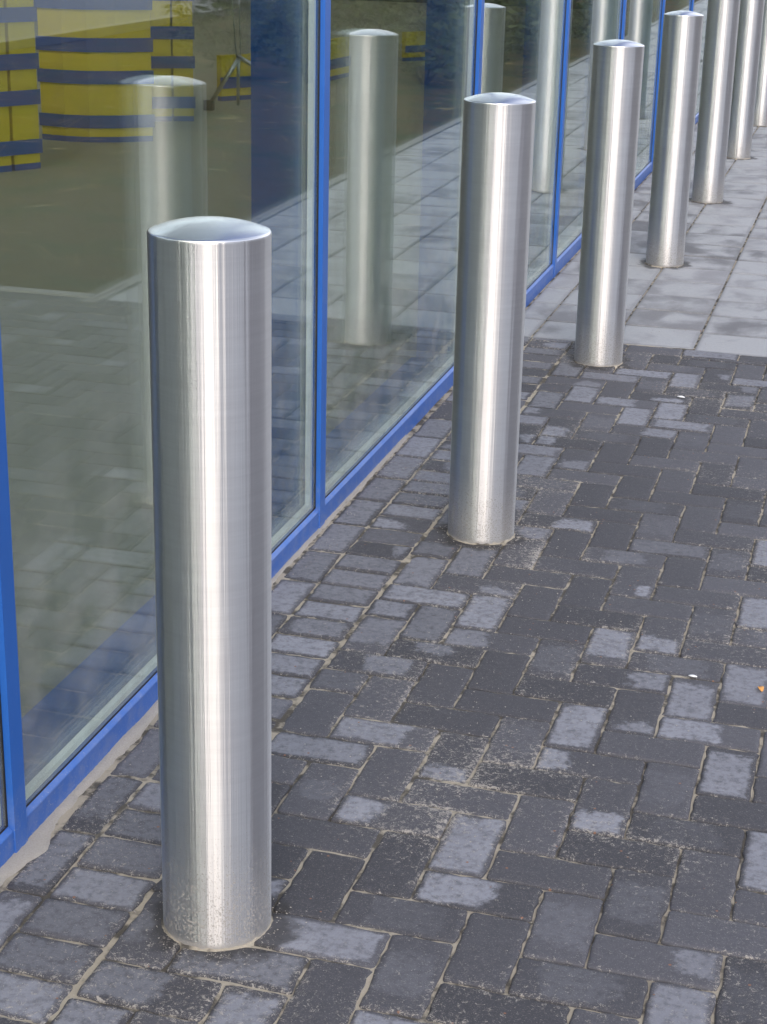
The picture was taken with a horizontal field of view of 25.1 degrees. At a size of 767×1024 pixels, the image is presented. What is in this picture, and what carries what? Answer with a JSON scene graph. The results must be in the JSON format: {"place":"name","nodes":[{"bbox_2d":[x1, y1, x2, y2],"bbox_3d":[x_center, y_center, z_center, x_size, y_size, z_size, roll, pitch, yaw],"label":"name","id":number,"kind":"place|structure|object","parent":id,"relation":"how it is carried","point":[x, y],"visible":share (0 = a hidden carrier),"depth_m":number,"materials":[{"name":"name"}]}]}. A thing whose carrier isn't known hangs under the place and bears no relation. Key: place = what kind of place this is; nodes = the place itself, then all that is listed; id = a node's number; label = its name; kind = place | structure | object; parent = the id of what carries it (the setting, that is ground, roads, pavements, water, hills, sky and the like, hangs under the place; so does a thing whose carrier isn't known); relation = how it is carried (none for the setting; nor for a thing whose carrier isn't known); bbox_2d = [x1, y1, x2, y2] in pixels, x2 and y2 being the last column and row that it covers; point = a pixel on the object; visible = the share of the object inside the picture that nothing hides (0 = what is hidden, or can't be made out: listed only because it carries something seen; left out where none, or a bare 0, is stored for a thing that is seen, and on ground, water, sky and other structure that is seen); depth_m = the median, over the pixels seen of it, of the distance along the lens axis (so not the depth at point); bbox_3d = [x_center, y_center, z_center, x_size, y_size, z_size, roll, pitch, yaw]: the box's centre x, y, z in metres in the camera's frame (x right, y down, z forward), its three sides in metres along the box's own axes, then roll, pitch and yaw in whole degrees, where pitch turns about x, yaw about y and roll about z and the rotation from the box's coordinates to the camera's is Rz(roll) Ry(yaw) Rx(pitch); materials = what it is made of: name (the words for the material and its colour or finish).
{"place":"outdoors","nodes":[
{"label":"outdoors","id":0,"kind":"place"},
{"bbox_2d":[0,0,588,717],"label":"shop floor","id":1,"kind":"structure","parent":0,"point":[78,220],"depth_m":7.22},
{"bbox_2d":[0,0,13,172],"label":"shop counter","id":2,"kind":"object","parent":1,"relation":"on","point":[6,148],"visible":1,"depth_m":9.68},
{"bbox_2d":[3,0,42,170],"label":"shop counter","id":3,"kind":"object","parent":1,"relation":"on","point":[22,78],"visible":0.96,"depth_m":9.74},
{"bbox_2d":[34,0,154,142],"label":"shop counter","id":4,"kind":"object","parent":1,"relation":"on","point":[96,80],"visible":0.97,"depth_m":10.93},
{"bbox_2d":[150,0,173,121],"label":"shop counter","id":5,"kind":"object","parent":1,"relation":"on","point":[161,67],"visible":0.63,"depth_m":12.00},
{"bbox_2d":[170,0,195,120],"bbox_3d":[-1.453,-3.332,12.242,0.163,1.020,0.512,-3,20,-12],"label":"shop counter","id":6,"kind":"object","parent":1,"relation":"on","point":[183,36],"visible":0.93,"depth_m":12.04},
{"bbox_2d":[203,0,250,110],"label":"display stand","id":7,"kind":"object","parent":1,"relation":"on","point":[208,105],"visible":0.88,"depth_m":12.75,"materials":[{"name":"silver metal"}]},
{"bbox_2d":[217,37,350,100],"bbox_3d":[-0.744,-3.727,14.407,0.203,0.345,2.457,9,21,21],"label":"shop counter","id":8,"kind":"object","parent":1,"relation":"on","point":[340,60],"visible":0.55,"depth_m":13.52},
{"bbox_2d":[402,31,425,61],"bbox_3d":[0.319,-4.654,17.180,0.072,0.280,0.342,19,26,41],"label":"shop counter","id":9,"kind":"object","parent":1,"relation":"on","point":[413,45],"visible":0.74,"depth_m":17.13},
{"bbox_2d":[0,0,707,867],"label":"shop building","id":10,"kind":"structure","parent":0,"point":[60,740],"depth_m":4.25,"materials":[{"name":"blue paint"}]},
{"bbox_2d":[0,693,7,833],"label":"window pane","id":11,"kind":"structure","parent":10,"relation":"in","point":[2,764],"depth_m":2.81,"materials":[{"name":"clear glass"}]},
{"bbox_2d":[18,0,319,806],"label":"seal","id":12,"kind":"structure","parent":10,"relation":"in","point":[38,780],"depth_m":4.05,"materials":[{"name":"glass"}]},
{"bbox_2d":[325,0,477,497],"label":"window pane","id":13,"kind":"structure","parent":10,"relation":"in","point":[470,91],"depth_m":5.35,"materials":[{"name":"glass"}]},
{"bbox_2d":[526,0,566,289],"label":"window pane","id":14,"kind":"structure","parent":10,"relation":"in","point":[562,11],"depth_m":7.17,"materials":[{"name":"clear glass"}]},
{"bbox_2d":[557,0,622,257],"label":"window pane","id":15,"kind":"structure","parent":10,"relation":"in","point":[614,11],"depth_m":8.26,"materials":[{"name":"clear glass"}]},
{"bbox_2d":[624,0,662,177],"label":"window pane","id":16,"kind":"structure","parent":10,"relation":"in","point":[643,17],"depth_m":9.81,"materials":[{"name":"clear glass"}]},
{"bbox_2d":[665,0,691,12],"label":"window pane","id":17,"kind":"structure","parent":10,"relation":"in","point":[670,5],"depth_m":10.88,"materials":[{"name":"clear glass"}]},
{"bbox_2d":[693,0,707,113],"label":"window pane","id":18,"kind":"structure","parent":10,"relation":"in","point":[700,6],"depth_m":12.69,"materials":[{"name":"clear glass"}]},
{"bbox_2d":[0,329,766,1023],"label":"brick pavement","id":19,"kind":"structure","parent":0,"point":[630,957],"depth_m":3.18,"materials":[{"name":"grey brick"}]},
{"bbox_2d":[0,435,408,885],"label":"loose sand","id":20,"kind":"structure","parent":19,"relation":"on","point":[37,844],"depth_m":3.12,"materials":[{"name":"beige sand"}]},
{"bbox_2d":[147,216,271,948],"bbox_3d":[-0.248,0.140,2.511,0.168,1.137,0.168,7,20,15],"label":"bollard","id":21,"kind":"object","parent":19,"relation":"on","point":[210,305],"visible":0.99,"depth_m":2.42,"materials":[{"name":"metal"}]},
{"bbox_2d":[161,910,272,951],"bbox_3d":[-0.259,0.638,2.688,0.183,0.014,0.184,7,20,15],"label":"sand collar","id":22,"kind":"object","parent":19,"relation":"on","point":[248,945],"visible":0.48,"depth_m":2.62,"materials":[{"name":"beige sand"}]},
{"bbox_2d":[9,361,762,1010],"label":"sand grains","id":23,"kind":"object","parent":19,"relation":"on","point":[411,669],"visible":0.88,"depth_m":3.39},
{"bbox_2d":[447,530,514,545],"bbox_3d":[0.246,0.055,4.361,0.184,0.014,0.183,-8,22,-25],"label":"sand collar","id":24,"kind":"object","parent":19,"relation":"on","point":[504,542],"visible":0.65,"depth_m":4.30,"materials":[{"name":"beige sand"}]},
{"bbox_2d":[448,92,535,543],"bbox_3d":[0.258,-0.441,4.185,0.168,1.131,0.168,4,20,8],"label":"bollard","id":25,"kind":"object","parent":19,"relation":"on","point":[496,175],"visible":0.95,"depth_m":4.10,"materials":[{"name":"metal"}]},
{"bbox_2d":[573,359,622,367],"bbox_3d":[0.753,-0.528,6.034,0.185,0.010,0.183,9,21,21],"label":"sand collar","id":26,"kind":"object","parent":19,"relation":"on","point":[615,366],"visible":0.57,"depth_m":5.97,"materials":[{"name":"beige sand"}]},
{"bbox_2d":[574,39,644,366],"bbox_3d":[0.764,-1.024,5.858,0.168,1.131,0.168,2,20,1],"label":"bollard","id":27,"kind":"object","parent":19,"relation":"on","point":[615,103],"visible":0.98,"depth_m":5.78,"materials":[{"name":"metal"}]},
{"bbox_2d":[524,122,766,356],"bbox_3d":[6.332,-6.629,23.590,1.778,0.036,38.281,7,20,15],"label":"tile pavement","id":28,"kind":"structure","parent":0,"point":[674,308],"depth_m":7.30,"materials":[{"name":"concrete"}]},
{"bbox_2d":[645,262,683,268],"bbox_3d":[1.259,-1.112,7.707,0.183,0.010,0.185,-6,21,-19],"label":"sand collar","id":29,"kind":"object","parent":28,"relation":"on","point":[661,267],"visible":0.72,"depth_m":7.63,"materials":[{"name":"beige sand"}]},
{"bbox_2d":[646,10,703,266],"bbox_3d":[1.271,-1.607,7.530,0.168,1.131,0.168,-1,20,-6],"label":"bollard","id":30,"kind":"object","parent":28,"relation":"on","point":[676,106],"visible":0.99,"depth_m":7.46,"materials":[{"name":"metal"}]},
{"bbox_2d":[692,0,740,202],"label":"bollard","id":31,"kind":"object","parent":28,"relation":"on","point":[720,43],"visible":0.95,"depth_m":9.14,"materials":[{"name":"metal"}]},
{"bbox_2d":[727,0,764,158],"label":"bollard","id":32,"kind":"object","parent":28,"relation":"on","point":[750,25],"visible":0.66,"depth_m":10.82,"materials":[{"name":"metal"}]},
{"bbox_2d":[753,0,766,125],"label":"bollard","id":33,"kind":"object","parent":28,"relation":"on","point":[760,115],"visible":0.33,"depth_m":12.55,"materials":[{"name":"metal"}]}
]}

